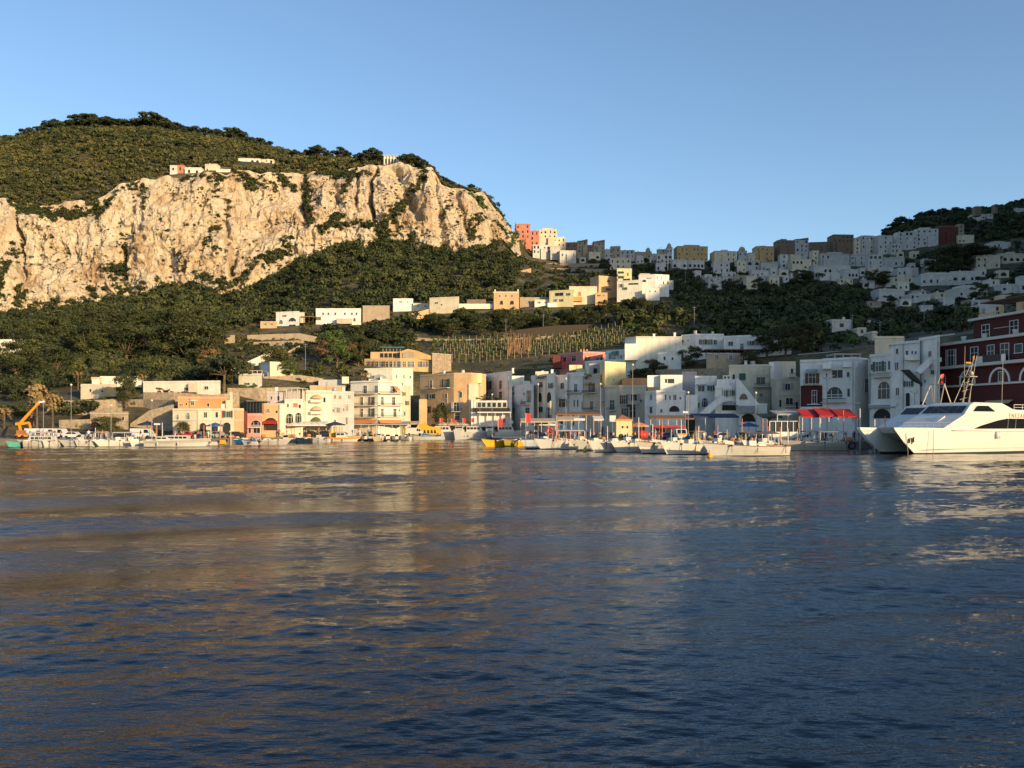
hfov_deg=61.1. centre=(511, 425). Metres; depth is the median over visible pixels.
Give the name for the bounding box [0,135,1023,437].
hillside
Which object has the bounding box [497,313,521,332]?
broadleaf tree
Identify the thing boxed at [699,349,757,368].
house
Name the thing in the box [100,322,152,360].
broadleaf tree
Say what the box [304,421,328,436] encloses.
canopy
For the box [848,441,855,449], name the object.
tyre fender
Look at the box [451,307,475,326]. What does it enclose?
broadleaf tree
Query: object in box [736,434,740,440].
potted plant
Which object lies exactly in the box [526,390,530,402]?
door
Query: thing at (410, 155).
umbrella pine
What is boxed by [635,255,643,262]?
house
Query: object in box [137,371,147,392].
palm tree
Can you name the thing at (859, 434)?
mooring post
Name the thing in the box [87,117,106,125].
umbrella pine
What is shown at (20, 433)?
mobile crane
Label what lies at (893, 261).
house
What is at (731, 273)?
house
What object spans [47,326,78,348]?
broadleaf tree
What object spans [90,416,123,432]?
olive tree
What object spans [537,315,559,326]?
broadleaf tree
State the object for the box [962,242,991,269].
broadleaf tree
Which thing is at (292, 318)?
villa
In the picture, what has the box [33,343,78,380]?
broadleaf tree
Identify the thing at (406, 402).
house
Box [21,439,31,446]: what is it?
rowing boat
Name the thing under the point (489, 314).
broadleaf tree
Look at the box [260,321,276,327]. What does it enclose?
outbuilding
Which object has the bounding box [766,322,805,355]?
broadleaf tree
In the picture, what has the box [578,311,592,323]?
broadleaf tree
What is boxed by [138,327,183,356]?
broadleaf tree
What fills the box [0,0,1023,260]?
sky
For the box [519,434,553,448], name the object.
rowing boat
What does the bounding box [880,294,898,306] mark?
broadleaf tree
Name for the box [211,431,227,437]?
parked car
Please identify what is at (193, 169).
house
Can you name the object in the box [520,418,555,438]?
canopy
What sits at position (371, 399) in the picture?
door
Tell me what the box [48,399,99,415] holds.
shrub
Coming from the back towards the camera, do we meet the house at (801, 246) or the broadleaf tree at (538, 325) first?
the house at (801, 246)
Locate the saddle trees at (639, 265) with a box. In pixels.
[522,254,919,273]
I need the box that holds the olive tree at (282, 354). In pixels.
[260,346,299,368]
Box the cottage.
[393,298,412,311]
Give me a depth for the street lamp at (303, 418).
205.96 m
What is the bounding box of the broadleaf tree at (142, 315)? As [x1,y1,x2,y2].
[120,308,159,330]
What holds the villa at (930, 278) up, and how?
on the hillside
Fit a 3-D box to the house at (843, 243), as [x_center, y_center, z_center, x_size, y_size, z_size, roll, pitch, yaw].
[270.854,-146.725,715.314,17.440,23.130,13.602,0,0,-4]
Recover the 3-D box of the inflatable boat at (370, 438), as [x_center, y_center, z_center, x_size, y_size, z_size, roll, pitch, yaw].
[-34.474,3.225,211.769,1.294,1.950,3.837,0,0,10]
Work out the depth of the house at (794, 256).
672.06 m
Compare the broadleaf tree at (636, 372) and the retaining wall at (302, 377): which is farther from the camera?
the retaining wall at (302, 377)
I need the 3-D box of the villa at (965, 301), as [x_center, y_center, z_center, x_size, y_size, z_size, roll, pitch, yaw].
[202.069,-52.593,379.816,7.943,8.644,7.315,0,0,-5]
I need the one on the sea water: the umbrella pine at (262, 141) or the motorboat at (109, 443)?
the motorboat at (109, 443)
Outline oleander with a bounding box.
[100,396,140,406]
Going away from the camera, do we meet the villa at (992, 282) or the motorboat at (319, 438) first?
the motorboat at (319, 438)
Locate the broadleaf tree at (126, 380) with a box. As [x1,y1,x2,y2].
[112,373,139,408]
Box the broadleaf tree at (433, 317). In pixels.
[423,312,447,332]
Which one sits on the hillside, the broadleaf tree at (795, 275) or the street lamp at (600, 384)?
the broadleaf tree at (795, 275)
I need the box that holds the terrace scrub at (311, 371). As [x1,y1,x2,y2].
[220,313,417,390]
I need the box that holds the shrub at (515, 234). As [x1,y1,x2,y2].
[504,231,522,243]
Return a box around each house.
[143,380,220,394]
[170,165,177,174]
[177,165,185,172]
[177,392,232,407]
[185,167,203,172]
[205,163,219,169]
[216,169,230,171]
[238,158,261,162]
[238,370,268,387]
[246,401,270,437]
[259,362,292,375]
[261,159,274,163]
[262,403,285,436]
[267,387,285,402]
[284,388,307,436]
[303,390,331,436]
[331,387,354,435]
[362,306,389,321]
[364,368,413,395]
[402,385,410,427]
[419,370,485,430]
[432,353,451,373]
[471,364,514,426]
[509,376,533,434]
[515,224,529,250]
[530,230,538,251]
[531,369,555,435]
[532,244,549,259]
[539,228,556,245]
[550,245,559,260]
[553,349,605,374]
[555,374,567,431]
[557,236,565,249]
[558,250,575,262]
[565,365,586,435]
[566,241,576,258]
[577,239,587,258]
[579,257,585,262]
[582,364,600,435]
[584,352,624,373]
[587,251,599,259]
[588,243,593,251]
[592,240,604,259]
[599,361,625,435]
[602,378,646,436]
[605,247,611,258]
[605,349,624,359]
[609,257,630,269]
[610,245,619,257]
[620,250,634,260]
[624,332,682,377]
[634,251,645,261]
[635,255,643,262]
[644,375,685,432]
[645,248,651,257]
[647,257,656,263]
[655,262,668,270]
[656,254,671,262]
[657,248,665,253]
[657,352,681,368]
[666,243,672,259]
[666,346,690,364]
[671,259,686,268]
[673,245,707,261]
[681,330,723,359]
[682,372,696,417]
[685,376,716,437]
[687,260,703,268]
[692,270,700,276]
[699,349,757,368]
[699,375,757,434]
[702,274,711,279]
[705,275,721,289]
[710,250,735,262]
[711,261,729,273]
[720,271,735,276]
[721,274,732,281]
[723,329,790,356]
[728,361,773,425]
[733,272,745,281]
[734,259,745,271]
[737,247,746,259]
[743,275,756,288]
[746,260,759,270]
[747,252,755,259]
[748,269,768,276]
[752,245,773,261]
[760,261,777,269]
[767,274,778,285]
[768,267,777,274]
[771,361,799,420]
[773,239,794,259]
[777,268,788,276]
[778,254,787,268]
[782,276,788,282]
[787,259,811,270]
[788,254,800,259]
[794,238,808,258]
[800,359,822,438]
[808,242,829,256]
[808,265,850,271]
[809,250,818,265]
[817,270,839,280]
[818,252,849,265]
[821,354,869,439]
[827,234,853,253]
[835,277,852,284]
[838,268,858,278]
[850,254,867,266]
[853,236,860,253]
[856,235,875,253]
[858,268,865,275]
[865,254,882,269]
[866,268,876,276]
[868,353,895,426]
[874,235,892,254]
[874,336,904,353]
[877,266,893,275]
[883,257,903,266]
[889,243,901,254]
[889,329,919,418]
[893,231,904,249]
[893,267,918,276]
[894,252,903,256]
[901,335,941,404]
[905,231,915,249]
[906,260,915,267]
[909,251,919,258]
[913,227,937,247]
[920,258,934,267]
[933,225,957,242]
[955,224,963,234]
[956,234,973,243]
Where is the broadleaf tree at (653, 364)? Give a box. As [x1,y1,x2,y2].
[638,358,667,377]
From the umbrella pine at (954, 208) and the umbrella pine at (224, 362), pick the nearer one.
the umbrella pine at (224, 362)
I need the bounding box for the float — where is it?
[636,430,647,438]
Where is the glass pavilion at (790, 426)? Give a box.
[763,421,798,440]
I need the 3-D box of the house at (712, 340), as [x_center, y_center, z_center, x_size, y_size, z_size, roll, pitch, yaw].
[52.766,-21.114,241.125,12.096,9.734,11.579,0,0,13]
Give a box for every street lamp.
[43,400,43,434]
[303,397,304,436]
[599,383,601,434]
[631,364,633,431]
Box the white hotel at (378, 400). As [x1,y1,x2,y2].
[349,376,402,435]
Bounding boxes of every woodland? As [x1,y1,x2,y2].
[0,225,526,345]
[0,330,422,400]
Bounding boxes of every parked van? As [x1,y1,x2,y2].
[24,428,35,437]
[36,428,58,437]
[46,428,67,437]
[130,428,155,438]
[405,428,422,435]
[672,429,686,439]
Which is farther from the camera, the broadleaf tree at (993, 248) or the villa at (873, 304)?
the broadleaf tree at (993, 248)
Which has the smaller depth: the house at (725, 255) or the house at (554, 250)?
the house at (554, 250)
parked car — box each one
[62,432,84,438]
[108,432,122,437]
[177,431,193,437]
[193,431,209,437]
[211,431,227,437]
[228,431,245,437]
[304,431,316,436]
[320,431,329,435]
[660,432,677,439]
[715,432,731,437]
[732,434,754,439]
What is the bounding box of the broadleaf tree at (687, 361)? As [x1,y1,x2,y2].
[677,345,702,368]
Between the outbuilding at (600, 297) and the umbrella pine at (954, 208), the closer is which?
the outbuilding at (600, 297)
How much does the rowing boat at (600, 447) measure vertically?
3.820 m
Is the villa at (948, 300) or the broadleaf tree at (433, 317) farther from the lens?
the villa at (948, 300)
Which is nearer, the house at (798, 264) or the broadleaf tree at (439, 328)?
the broadleaf tree at (439, 328)
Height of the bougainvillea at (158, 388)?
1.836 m
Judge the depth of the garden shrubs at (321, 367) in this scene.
317.10 m
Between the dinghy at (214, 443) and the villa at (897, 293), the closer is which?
the dinghy at (214, 443)
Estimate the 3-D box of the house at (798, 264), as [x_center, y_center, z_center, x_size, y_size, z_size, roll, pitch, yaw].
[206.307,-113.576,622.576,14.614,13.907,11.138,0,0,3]
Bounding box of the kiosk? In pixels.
[614,415,632,439]
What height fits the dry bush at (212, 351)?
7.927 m
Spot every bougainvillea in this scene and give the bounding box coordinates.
[91,421,100,431]
[156,387,186,392]
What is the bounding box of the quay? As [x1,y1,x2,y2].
[0,435,871,448]
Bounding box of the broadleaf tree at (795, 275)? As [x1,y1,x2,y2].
[785,271,806,285]
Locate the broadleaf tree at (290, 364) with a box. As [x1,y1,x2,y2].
[278,360,298,374]
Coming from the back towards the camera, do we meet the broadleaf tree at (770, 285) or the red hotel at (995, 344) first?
the broadleaf tree at (770, 285)
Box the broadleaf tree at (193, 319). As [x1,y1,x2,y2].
[179,306,216,329]
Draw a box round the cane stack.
[507,334,531,356]
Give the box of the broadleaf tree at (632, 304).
[624,296,641,310]
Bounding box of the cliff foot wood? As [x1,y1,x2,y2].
[6,230,539,315]
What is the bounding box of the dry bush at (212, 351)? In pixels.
[196,348,221,361]
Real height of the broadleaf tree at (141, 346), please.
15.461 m
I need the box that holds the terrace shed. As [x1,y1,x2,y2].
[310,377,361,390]
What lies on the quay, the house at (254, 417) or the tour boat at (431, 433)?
the house at (254, 417)
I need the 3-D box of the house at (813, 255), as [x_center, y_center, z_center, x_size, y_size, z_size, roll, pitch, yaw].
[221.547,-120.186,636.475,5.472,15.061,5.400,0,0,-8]
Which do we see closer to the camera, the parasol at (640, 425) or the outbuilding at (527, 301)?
the parasol at (640, 425)
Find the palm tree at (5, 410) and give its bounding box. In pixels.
[0,405,15,428]
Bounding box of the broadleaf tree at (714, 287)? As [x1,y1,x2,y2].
[707,284,722,292]
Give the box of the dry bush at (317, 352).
[310,339,334,358]
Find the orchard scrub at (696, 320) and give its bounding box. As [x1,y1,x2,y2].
[528,285,880,339]
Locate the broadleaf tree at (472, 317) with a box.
[462,314,482,331]
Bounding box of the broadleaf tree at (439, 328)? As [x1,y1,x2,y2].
[434,319,452,335]
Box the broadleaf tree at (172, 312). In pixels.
[148,305,192,331]
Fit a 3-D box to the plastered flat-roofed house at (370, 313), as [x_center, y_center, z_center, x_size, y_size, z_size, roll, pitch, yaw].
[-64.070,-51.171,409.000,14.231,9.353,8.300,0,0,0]
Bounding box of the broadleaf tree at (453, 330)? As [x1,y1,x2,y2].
[440,318,464,336]
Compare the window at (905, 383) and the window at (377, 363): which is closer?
the window at (905, 383)
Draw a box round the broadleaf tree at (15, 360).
[0,340,42,375]
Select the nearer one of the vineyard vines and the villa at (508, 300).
the vineyard vines
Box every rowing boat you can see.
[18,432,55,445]
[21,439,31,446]
[42,439,63,446]
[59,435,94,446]
[74,438,97,446]
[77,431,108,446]
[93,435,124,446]
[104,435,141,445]
[129,438,151,445]
[233,437,255,444]
[256,438,291,444]
[279,436,301,442]
[295,436,312,442]
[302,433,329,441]
[399,435,411,440]
[481,438,504,446]
[503,438,517,446]
[506,438,531,446]
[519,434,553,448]
[560,429,590,439]
[570,435,607,449]
[587,429,630,452]
[611,436,653,452]
[618,434,630,441]
[636,437,677,453]
[651,435,680,442]
[660,436,708,454]
[679,431,704,442]
[697,435,724,443]
[724,438,743,444]
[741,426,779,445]
[786,431,818,441]
[815,426,847,441]
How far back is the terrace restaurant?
294.53 m
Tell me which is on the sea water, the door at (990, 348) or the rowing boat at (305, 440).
the rowing boat at (305, 440)
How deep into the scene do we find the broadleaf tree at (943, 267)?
536.85 m
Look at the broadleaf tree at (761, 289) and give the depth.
458.24 m
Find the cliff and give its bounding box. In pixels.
[0,162,520,317]
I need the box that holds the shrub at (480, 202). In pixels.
[468,191,488,209]
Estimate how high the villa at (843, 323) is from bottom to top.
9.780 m
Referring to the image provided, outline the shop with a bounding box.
[738,403,767,435]
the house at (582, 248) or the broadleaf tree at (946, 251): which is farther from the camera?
the house at (582, 248)
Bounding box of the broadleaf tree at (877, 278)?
[864,269,883,285]
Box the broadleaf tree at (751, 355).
[739,351,762,364]
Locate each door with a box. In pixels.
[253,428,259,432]
[363,385,366,392]
[369,397,374,404]
[369,408,374,416]
[390,385,394,392]
[393,408,396,416]
[442,379,449,386]
[451,402,461,410]
[454,413,459,419]
[487,381,491,389]
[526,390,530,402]
[546,407,551,417]
[589,383,593,391]
[609,400,614,409]
[620,395,626,403]
[622,408,627,416]
[629,407,635,417]
[805,373,818,383]
[946,349,955,365]
[970,346,978,363]
[981,324,989,337]
[987,344,994,354]
[997,371,1004,381]
[1000,343,1008,359]
[1009,319,1018,333]
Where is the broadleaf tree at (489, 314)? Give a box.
[481,311,500,328]
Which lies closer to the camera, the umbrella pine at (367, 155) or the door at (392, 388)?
the door at (392, 388)
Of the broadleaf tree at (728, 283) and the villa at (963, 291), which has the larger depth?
the broadleaf tree at (728, 283)
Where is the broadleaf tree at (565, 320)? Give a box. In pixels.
[558,309,573,324]
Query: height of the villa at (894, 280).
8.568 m
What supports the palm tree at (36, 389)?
on the quay
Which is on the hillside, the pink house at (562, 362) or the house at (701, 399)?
the pink house at (562, 362)
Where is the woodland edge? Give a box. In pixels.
[30,230,538,345]
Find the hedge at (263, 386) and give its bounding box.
[240,384,271,387]
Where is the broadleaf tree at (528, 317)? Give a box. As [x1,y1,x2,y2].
[523,314,535,326]
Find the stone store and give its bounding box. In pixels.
[89,407,128,429]
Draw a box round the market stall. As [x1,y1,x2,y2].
[329,427,342,436]
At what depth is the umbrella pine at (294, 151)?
639.16 m
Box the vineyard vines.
[431,322,630,360]
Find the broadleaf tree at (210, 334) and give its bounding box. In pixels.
[183,322,229,357]
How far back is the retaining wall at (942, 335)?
201.21 m
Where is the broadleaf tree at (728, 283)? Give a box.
[719,278,740,294]
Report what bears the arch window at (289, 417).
in the house at (294, 406)
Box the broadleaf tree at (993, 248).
[970,245,1002,259]
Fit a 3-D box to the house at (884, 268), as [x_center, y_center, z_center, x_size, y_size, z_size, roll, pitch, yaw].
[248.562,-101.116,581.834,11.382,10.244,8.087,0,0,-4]
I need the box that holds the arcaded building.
[172,398,246,437]
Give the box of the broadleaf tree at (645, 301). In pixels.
[635,298,653,308]
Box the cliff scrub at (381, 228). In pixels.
[0,167,511,309]
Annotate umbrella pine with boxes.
[15,127,32,134]
[31,125,48,130]
[41,118,65,127]
[50,123,68,127]
[61,121,83,126]
[64,113,88,125]
[72,113,97,126]
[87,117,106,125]
[96,116,118,125]
[103,119,123,125]
[115,118,127,123]
[126,120,146,126]
[128,111,167,125]
[145,116,171,125]
[156,120,171,128]
[164,122,183,129]
[175,126,191,132]
[183,125,201,133]
[194,352,252,392]
[195,127,211,132]
[208,128,221,133]
[215,127,232,133]
[217,127,247,138]
[230,132,255,140]
[248,137,272,145]
[288,149,300,154]
[303,147,315,154]
[309,144,326,156]
[323,150,333,155]
[330,146,348,156]
[335,326,352,332]
[341,152,351,157]
[342,325,365,335]
[356,150,372,160]
[357,324,372,331]
[362,147,382,158]
[366,326,387,338]
[370,153,382,160]
[396,154,409,162]
[401,153,415,162]
[409,155,421,167]
[417,159,428,165]
[880,221,901,231]
[886,216,911,227]
[913,211,927,216]
[925,209,941,215]
[936,208,948,213]
[951,207,964,210]
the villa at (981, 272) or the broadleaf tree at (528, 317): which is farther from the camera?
the villa at (981, 272)
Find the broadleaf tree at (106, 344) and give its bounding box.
[82,320,128,354]
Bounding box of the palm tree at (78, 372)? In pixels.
[72,368,83,389]
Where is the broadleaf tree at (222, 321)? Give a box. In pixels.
[199,316,232,343]
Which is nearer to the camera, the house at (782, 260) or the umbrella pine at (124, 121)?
the house at (782, 260)
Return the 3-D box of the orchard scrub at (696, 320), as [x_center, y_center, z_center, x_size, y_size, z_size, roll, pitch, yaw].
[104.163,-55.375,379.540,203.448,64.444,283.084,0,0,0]
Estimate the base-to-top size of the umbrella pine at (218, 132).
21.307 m
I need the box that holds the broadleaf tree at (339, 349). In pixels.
[320,330,352,368]
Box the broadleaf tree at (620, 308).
[618,306,630,312]
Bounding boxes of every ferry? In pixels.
[856,374,950,450]
[859,355,1023,453]
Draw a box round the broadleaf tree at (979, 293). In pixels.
[966,283,989,298]
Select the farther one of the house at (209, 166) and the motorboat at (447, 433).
the house at (209, 166)
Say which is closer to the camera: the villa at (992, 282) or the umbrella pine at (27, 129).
the villa at (992, 282)
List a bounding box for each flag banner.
[498,419,501,426]
[526,413,530,421]
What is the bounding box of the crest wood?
[883,202,1023,240]
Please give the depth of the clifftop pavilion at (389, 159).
611.95 m
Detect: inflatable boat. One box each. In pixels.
[358,434,366,440]
[367,434,373,440]
[384,434,390,441]
[390,434,401,440]
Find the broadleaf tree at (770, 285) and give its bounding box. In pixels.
[760,281,776,290]
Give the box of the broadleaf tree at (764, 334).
[750,328,789,357]
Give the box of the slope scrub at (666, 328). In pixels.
[13,245,1018,407]
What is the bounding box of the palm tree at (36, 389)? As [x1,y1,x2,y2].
[23,379,48,427]
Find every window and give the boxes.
[224,411,231,417]
[250,420,260,425]
[286,413,293,422]
[295,412,301,422]
[334,407,341,412]
[369,361,374,366]
[375,361,379,366]
[380,361,384,366]
[395,361,400,366]
[421,361,426,366]
[425,361,431,366]
[427,394,434,398]
[525,407,529,415]
[537,406,542,412]
[555,292,563,295]
[559,398,566,406]
[628,394,639,400]
[697,386,704,391]
[699,339,705,344]
[701,398,707,406]
[706,339,712,344]
[707,385,713,390]
[722,390,728,396]
[726,390,732,396]
[727,355,734,360]
[739,373,745,380]
[740,394,747,398]
[747,341,755,345]
[756,377,764,383]
[782,383,792,390]
[785,398,792,404]
[826,386,842,398]
[831,369,842,378]
[864,379,868,392]
[872,361,883,371]
[878,381,889,398]
[883,361,886,371]
[894,362,898,370]
[895,387,899,395]
[903,381,912,386]
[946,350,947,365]
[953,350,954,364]
[974,406,995,411]
[1013,343,1022,353]
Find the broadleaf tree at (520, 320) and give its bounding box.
[512,316,526,329]
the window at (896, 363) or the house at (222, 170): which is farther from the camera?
the house at (222, 170)
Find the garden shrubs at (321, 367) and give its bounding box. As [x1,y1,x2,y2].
[210,316,418,383]
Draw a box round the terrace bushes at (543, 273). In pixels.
[521,261,654,281]
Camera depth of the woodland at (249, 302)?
470.22 m
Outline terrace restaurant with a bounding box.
[364,347,431,371]
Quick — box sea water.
[0,440,1023,767]
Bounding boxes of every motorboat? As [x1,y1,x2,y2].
[17,436,56,441]
[112,432,138,439]
[143,436,210,446]
[152,435,191,439]
[326,432,360,441]
[372,433,384,441]
[435,418,454,439]
[453,418,465,439]
[463,418,495,439]
[485,426,497,439]
[494,418,523,434]
[702,432,790,455]
[781,431,848,450]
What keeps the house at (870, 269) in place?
on the hillside
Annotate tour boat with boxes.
[403,423,441,439]
[533,430,586,449]
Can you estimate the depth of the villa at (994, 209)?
701.07 m
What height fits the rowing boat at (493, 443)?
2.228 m
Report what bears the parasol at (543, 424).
on the quay
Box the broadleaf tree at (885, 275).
[876,270,891,287]
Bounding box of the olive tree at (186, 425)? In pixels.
[174,421,190,433]
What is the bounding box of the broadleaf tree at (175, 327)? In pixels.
[158,322,214,358]
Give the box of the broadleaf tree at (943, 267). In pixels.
[929,255,968,272]
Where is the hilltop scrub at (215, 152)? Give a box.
[0,125,511,228]
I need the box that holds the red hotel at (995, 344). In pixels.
[940,295,1023,409]
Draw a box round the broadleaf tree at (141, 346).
[121,323,164,351]
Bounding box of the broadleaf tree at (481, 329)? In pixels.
[469,316,492,335]
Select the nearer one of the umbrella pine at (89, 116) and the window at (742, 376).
the window at (742, 376)
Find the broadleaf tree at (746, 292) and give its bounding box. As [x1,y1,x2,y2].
[740,290,750,296]
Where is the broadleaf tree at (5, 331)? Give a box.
[0,324,24,338]
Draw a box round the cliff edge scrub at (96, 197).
[22,162,484,212]
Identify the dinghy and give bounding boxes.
[6,441,22,446]
[209,440,219,444]
[220,439,227,444]
[242,440,259,444]
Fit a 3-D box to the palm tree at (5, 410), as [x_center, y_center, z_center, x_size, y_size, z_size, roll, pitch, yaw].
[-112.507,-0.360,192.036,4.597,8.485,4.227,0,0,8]
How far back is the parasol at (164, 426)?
180.03 m
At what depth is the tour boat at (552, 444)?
141.73 m
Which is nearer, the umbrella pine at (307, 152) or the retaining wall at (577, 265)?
the retaining wall at (577, 265)
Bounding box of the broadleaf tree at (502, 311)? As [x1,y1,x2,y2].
[492,309,510,328]
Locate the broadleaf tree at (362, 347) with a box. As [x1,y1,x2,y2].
[344,334,370,366]
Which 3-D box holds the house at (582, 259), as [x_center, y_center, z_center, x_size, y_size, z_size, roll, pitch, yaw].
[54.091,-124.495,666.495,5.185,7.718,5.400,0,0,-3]
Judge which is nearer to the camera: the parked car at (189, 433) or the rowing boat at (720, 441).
the rowing boat at (720, 441)
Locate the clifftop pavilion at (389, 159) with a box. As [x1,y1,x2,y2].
[382,155,398,163]
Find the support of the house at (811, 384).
on the quay
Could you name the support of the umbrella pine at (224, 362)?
on the hillside
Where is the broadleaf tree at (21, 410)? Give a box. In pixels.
[10,400,30,417]
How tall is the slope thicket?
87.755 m
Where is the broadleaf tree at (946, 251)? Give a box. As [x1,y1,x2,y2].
[913,244,963,272]
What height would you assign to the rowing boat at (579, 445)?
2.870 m
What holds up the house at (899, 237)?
on the hillside
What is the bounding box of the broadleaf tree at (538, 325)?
[531,316,545,327]
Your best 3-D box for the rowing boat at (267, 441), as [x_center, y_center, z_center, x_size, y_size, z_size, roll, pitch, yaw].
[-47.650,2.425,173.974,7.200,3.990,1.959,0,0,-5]
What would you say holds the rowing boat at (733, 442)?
on the sea water
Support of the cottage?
on the hillside
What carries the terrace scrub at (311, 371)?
on the hillside
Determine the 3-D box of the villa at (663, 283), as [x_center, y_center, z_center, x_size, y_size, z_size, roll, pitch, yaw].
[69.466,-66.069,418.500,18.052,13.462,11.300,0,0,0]
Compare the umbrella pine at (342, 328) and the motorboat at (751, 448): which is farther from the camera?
the umbrella pine at (342, 328)
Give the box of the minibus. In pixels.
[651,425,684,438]
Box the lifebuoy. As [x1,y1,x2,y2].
[546,427,553,434]
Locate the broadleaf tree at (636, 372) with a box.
[628,368,659,377]
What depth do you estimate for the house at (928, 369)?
146.62 m
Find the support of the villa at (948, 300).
on the hillside
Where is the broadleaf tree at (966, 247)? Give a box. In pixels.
[925,243,976,267]
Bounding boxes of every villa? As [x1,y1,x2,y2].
[80,384,116,398]
[91,376,143,389]
[276,311,315,325]
[315,308,360,324]
[429,296,492,313]
[493,289,518,309]
[548,289,573,307]
[569,286,596,304]
[590,276,616,297]
[617,268,631,280]
[617,278,642,301]
[638,273,672,296]
[827,314,851,331]
[851,327,865,335]
[860,277,876,288]
[863,325,877,340]
[865,297,881,307]
[870,288,904,301]
[875,277,890,286]
[890,277,912,284]
[895,279,908,290]
[895,299,910,306]
[901,293,929,302]
[908,289,926,293]
[913,272,953,285]
[918,305,932,311]
[930,291,946,298]
[938,293,954,305]
[945,285,986,297]
[947,270,975,280]
[960,298,974,306]
[966,255,999,268]
[968,214,985,220]
[970,302,999,313]
[971,204,980,216]
[971,267,985,276]
[982,278,999,286]
[984,241,1010,248]
[985,214,992,218]
[991,204,997,214]
[994,270,1008,277]
[994,283,1017,293]
[994,295,1010,299]
[998,252,1023,263]
[1013,207,1023,211]
[1015,276,1023,292]
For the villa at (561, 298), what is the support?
on the hillside
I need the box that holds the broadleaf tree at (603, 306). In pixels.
[596,299,613,315]
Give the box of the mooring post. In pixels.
[859,409,860,450]
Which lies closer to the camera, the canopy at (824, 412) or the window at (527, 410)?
the canopy at (824, 412)
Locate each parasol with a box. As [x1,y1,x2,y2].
[137,420,153,428]
[155,424,170,427]
[206,422,223,426]
[286,422,299,425]
[305,422,311,434]
[318,422,325,434]
[326,422,345,424]
[531,423,554,429]
[632,422,648,426]
[739,422,758,426]
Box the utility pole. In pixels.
[303,342,307,369]
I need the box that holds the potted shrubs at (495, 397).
[475,395,501,400]
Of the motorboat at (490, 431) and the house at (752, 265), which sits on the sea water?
the motorboat at (490, 431)
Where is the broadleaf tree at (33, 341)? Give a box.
[8,332,60,368]
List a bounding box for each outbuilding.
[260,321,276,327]
[413,303,429,310]
[519,297,548,307]
[534,300,548,306]
[595,293,607,304]
[645,288,659,300]
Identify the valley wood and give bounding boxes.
[514,257,1023,348]
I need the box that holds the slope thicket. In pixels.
[779,268,1019,351]
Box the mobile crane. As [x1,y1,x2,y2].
[14,401,44,438]
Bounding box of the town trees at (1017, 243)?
[552,229,1023,295]
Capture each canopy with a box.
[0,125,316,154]
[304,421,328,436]
[354,422,409,435]
[402,421,419,435]
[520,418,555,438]
[556,412,601,436]
[556,416,578,437]
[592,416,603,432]
[648,415,693,436]
[691,414,739,438]
[756,413,782,434]
[770,411,809,431]
[780,409,796,420]
[796,409,820,439]
[813,408,836,437]
[831,409,857,440]
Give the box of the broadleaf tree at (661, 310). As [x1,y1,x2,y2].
[650,300,672,313]
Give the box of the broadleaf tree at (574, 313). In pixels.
[568,308,587,324]
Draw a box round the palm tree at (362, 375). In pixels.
[357,370,369,380]
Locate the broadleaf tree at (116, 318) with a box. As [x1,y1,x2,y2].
[88,307,135,332]
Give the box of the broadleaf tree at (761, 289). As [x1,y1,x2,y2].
[751,277,769,295]
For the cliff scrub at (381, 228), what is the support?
on the cliff
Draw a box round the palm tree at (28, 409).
[25,402,42,425]
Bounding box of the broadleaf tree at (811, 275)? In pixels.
[798,270,825,286]
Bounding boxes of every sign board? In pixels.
[574,418,584,433]
[610,415,615,434]
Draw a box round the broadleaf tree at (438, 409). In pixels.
[431,404,451,426]
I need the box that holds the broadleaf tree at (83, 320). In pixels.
[53,308,98,328]
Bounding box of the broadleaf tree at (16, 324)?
[7,320,36,338]
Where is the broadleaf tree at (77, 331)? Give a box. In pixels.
[58,325,107,362]
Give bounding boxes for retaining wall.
[0,339,22,355]
[49,399,117,414]
[59,419,92,428]
[118,399,174,409]
[130,404,173,430]
[143,392,239,407]
[215,335,234,343]
[227,387,299,400]
[247,333,298,340]
[248,353,269,365]
[253,340,303,345]
[263,375,322,382]
[299,333,316,341]
[383,309,428,324]
[406,334,579,340]
[517,324,615,337]
[549,263,598,267]
[551,268,606,272]
[655,368,728,378]
[918,333,954,338]
[941,280,983,285]
[971,299,990,305]
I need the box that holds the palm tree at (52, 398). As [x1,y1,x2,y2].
[42,390,63,427]
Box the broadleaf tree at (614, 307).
[607,304,621,314]
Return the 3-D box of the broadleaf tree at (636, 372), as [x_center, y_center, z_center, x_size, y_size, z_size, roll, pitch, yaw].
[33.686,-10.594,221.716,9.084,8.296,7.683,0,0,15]
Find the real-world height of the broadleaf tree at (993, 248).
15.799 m
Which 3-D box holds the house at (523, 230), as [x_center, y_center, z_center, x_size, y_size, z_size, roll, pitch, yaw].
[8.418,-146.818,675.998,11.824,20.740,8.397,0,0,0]
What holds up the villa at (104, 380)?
on the hillside
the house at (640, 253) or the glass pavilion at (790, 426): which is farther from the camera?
the house at (640, 253)
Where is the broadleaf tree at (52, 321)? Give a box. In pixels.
[32,315,68,337]
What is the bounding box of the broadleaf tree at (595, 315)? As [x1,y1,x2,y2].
[590,311,600,321]
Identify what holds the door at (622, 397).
in the house at (617, 402)
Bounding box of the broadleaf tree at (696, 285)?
[690,281,708,291]
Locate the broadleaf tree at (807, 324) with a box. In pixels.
[785,320,825,350]
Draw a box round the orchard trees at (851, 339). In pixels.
[624,291,869,347]

